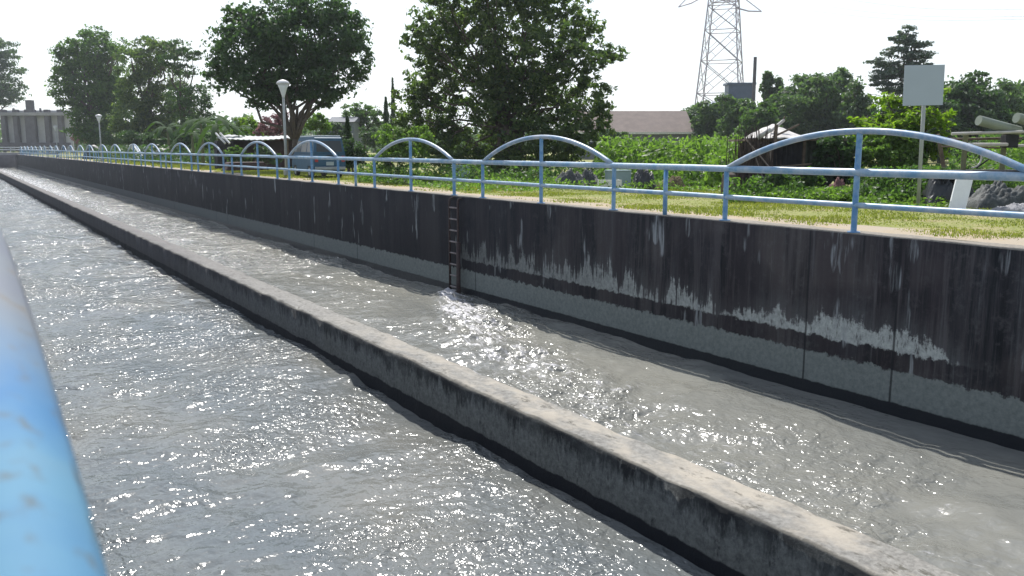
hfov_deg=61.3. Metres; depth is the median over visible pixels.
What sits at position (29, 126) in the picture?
sluice gate
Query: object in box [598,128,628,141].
bush
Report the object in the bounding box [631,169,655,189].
covered heap
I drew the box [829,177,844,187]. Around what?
covered heap
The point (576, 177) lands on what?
covered heap
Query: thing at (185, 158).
hedge growth
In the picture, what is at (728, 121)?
woodland tree
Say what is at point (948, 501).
water
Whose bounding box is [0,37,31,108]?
leafy tree
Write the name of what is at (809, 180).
bush
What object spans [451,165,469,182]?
storage box
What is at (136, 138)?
bush
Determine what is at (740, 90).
workshop
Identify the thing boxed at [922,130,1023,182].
rack
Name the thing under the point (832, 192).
weeds
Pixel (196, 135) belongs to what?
banana plant
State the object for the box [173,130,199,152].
bush
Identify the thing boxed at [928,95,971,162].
woodland tree
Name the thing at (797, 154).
lean to
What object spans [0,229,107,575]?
railing
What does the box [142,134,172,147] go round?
bush
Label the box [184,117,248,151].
banana plant
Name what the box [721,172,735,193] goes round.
tree stump
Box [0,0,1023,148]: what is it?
sky
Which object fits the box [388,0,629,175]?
spreading tree
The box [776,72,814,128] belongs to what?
woodland tree
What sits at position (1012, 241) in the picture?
path
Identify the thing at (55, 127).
street lamp
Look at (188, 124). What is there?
banana plant
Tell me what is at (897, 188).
undergrowth
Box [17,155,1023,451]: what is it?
retaining wall
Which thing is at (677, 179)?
covered heap
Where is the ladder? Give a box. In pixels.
[448,197,462,288]
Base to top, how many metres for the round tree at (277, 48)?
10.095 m
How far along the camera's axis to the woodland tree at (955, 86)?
77.30 m
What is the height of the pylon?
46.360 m
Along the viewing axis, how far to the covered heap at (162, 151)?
74.57 m
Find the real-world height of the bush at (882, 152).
2.200 m
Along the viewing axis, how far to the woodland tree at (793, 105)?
85.03 m
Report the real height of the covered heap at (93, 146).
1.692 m
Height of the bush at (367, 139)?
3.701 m
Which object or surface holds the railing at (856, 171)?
on the retaining wall at (929, 331)
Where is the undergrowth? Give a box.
[357,134,1023,202]
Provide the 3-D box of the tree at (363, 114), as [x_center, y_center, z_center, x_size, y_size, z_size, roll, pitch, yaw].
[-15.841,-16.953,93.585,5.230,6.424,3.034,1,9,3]
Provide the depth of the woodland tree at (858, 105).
83.64 m
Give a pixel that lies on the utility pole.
(754, 79)
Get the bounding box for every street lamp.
[53,125,57,156]
[95,114,102,161]
[276,79,289,175]
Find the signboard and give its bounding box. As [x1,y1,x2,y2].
[903,65,944,203]
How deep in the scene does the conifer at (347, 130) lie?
46.15 m
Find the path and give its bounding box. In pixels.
[31,155,1023,244]
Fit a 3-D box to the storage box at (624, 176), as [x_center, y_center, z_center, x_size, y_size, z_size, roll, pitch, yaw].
[3.478,-3.585,28.392,0.780,0.585,0.530,-1,9,-7]
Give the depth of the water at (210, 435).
11.13 m
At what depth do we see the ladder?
23.63 m
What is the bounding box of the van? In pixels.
[291,135,345,176]
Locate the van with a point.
(334, 144)
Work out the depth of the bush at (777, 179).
22.32 m
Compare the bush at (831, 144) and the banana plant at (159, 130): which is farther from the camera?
the banana plant at (159, 130)
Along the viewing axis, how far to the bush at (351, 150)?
41.32 m
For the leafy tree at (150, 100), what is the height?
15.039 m
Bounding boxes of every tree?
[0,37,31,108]
[44,24,140,146]
[106,34,196,140]
[156,38,215,152]
[199,0,375,155]
[339,101,388,152]
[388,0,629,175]
[681,105,704,141]
[690,100,726,141]
[712,92,758,142]
[731,98,783,137]
[758,70,784,103]
[768,92,810,134]
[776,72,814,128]
[796,66,853,137]
[824,66,866,154]
[829,80,878,156]
[845,86,957,163]
[854,104,937,146]
[863,24,938,96]
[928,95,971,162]
[944,69,992,160]
[954,79,1018,161]
[981,78,1023,158]
[996,82,1023,150]
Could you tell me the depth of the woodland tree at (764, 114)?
81.63 m
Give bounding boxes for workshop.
[711,82,755,110]
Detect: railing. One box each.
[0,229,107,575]
[19,128,1023,232]
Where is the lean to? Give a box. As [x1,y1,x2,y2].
[729,116,847,186]
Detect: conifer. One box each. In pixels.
[343,116,354,171]
[379,96,391,157]
[389,77,396,141]
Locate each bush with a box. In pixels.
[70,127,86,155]
[80,129,122,145]
[116,130,155,147]
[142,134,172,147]
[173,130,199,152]
[194,134,224,153]
[223,145,252,161]
[226,113,264,139]
[252,112,289,139]
[252,145,284,164]
[273,130,306,139]
[303,112,332,135]
[315,117,351,139]
[342,134,368,171]
[358,125,382,152]
[369,122,435,182]
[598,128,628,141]
[758,166,795,189]
[792,166,827,188]
[809,135,855,184]
[852,121,931,180]
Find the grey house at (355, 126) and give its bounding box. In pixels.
[329,117,361,145]
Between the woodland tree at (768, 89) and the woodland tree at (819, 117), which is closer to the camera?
the woodland tree at (819, 117)
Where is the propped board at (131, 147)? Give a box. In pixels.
[129,144,142,157]
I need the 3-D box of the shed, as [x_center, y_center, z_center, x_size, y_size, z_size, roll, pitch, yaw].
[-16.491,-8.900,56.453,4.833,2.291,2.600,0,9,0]
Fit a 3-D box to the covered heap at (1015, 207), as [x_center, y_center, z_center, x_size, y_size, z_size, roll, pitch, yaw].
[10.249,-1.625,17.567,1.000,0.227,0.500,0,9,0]
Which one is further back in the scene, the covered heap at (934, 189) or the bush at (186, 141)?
the bush at (186, 141)
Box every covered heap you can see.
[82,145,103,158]
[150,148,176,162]
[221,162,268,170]
[555,168,585,185]
[580,168,597,185]
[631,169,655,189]
[656,175,685,188]
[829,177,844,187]
[914,179,973,204]
[966,181,1023,208]
[991,202,1023,211]
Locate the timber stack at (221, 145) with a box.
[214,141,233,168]
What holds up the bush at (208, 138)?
on the ground at (1010, 228)
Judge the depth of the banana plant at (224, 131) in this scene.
59.23 m
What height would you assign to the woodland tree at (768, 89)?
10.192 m
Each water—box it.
[0,167,1023,575]
[0,179,713,575]
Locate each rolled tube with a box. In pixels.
[975,115,1022,134]
[1012,113,1023,124]
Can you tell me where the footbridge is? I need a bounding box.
[0,147,56,167]
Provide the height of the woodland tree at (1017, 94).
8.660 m
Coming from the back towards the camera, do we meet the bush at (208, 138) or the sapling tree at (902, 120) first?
the bush at (208, 138)
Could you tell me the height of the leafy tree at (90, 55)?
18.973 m
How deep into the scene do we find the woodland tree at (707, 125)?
95.55 m
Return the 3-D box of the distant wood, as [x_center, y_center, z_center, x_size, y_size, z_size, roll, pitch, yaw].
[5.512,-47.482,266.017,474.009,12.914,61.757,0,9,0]
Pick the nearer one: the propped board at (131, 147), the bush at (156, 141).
the bush at (156, 141)
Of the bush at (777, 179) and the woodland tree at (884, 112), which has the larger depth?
the woodland tree at (884, 112)
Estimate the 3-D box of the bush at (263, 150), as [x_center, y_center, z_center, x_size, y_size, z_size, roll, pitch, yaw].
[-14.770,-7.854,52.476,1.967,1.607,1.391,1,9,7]
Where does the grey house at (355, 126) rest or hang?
on the ground at (1010, 228)
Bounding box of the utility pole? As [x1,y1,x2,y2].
[752,57,756,109]
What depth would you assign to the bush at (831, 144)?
23.87 m
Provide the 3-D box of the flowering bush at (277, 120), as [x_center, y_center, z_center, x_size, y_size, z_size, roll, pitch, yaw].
[-17.988,-11.156,64.869,3.160,4.158,2.057,0,9,3]
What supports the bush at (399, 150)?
on the ground at (1010, 228)
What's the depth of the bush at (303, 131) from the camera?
76.32 m
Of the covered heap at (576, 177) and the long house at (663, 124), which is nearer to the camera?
the covered heap at (576, 177)
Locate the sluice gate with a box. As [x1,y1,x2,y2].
[0,100,74,151]
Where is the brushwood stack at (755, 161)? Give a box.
[726,125,780,189]
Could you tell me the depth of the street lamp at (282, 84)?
39.77 m
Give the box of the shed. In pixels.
[216,134,291,167]
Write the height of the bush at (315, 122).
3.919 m
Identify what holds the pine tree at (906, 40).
on the ground at (1010, 228)
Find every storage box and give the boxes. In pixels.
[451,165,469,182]
[605,170,631,186]
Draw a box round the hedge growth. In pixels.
[88,143,214,164]
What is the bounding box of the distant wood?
[0,111,568,152]
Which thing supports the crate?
on the ground at (1010, 228)
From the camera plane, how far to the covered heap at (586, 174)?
28.46 m
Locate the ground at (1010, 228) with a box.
[1,151,1023,241]
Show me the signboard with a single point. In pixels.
(923, 86)
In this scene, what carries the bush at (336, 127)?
on the ground at (1010, 228)
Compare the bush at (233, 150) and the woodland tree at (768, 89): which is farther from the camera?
the woodland tree at (768, 89)
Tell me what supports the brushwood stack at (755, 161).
on the ground at (1010, 228)
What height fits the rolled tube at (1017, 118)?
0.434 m
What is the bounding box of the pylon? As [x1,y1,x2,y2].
[678,0,761,112]
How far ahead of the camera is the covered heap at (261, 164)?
49.04 m
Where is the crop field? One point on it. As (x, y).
(704, 151)
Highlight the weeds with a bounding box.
[358,142,1023,207]
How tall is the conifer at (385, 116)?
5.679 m
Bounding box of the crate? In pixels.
[597,179,621,187]
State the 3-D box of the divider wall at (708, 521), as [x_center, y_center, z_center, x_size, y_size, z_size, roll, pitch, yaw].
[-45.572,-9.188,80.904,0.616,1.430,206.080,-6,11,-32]
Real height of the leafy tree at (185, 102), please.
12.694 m
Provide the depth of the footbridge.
172.59 m
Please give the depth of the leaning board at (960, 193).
18.58 m
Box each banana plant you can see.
[145,121,194,160]
[170,129,211,164]
[172,115,232,165]
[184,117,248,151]
[219,125,257,135]
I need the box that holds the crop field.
[592,134,746,186]
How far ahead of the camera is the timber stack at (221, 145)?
53.55 m
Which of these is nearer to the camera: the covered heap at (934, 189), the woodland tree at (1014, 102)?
the covered heap at (934, 189)
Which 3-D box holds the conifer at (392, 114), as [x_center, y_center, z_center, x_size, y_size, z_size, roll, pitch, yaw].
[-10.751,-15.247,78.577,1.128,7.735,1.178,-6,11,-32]
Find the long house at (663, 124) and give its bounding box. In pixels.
[574,111,694,159]
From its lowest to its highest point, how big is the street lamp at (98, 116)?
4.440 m
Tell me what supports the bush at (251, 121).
on the ground at (1010, 228)
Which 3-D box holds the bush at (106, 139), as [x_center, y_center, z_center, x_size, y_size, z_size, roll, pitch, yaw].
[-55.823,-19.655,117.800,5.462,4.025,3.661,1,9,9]
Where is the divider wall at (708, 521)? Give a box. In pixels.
[0,171,958,575]
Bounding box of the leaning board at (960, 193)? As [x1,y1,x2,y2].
[948,179,972,208]
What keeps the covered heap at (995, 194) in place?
on the ground at (1010, 228)
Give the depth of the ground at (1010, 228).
17.88 m
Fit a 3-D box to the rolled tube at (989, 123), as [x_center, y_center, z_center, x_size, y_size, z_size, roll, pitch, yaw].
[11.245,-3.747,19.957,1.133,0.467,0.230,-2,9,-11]
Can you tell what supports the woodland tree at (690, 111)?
on the ground at (1010, 228)

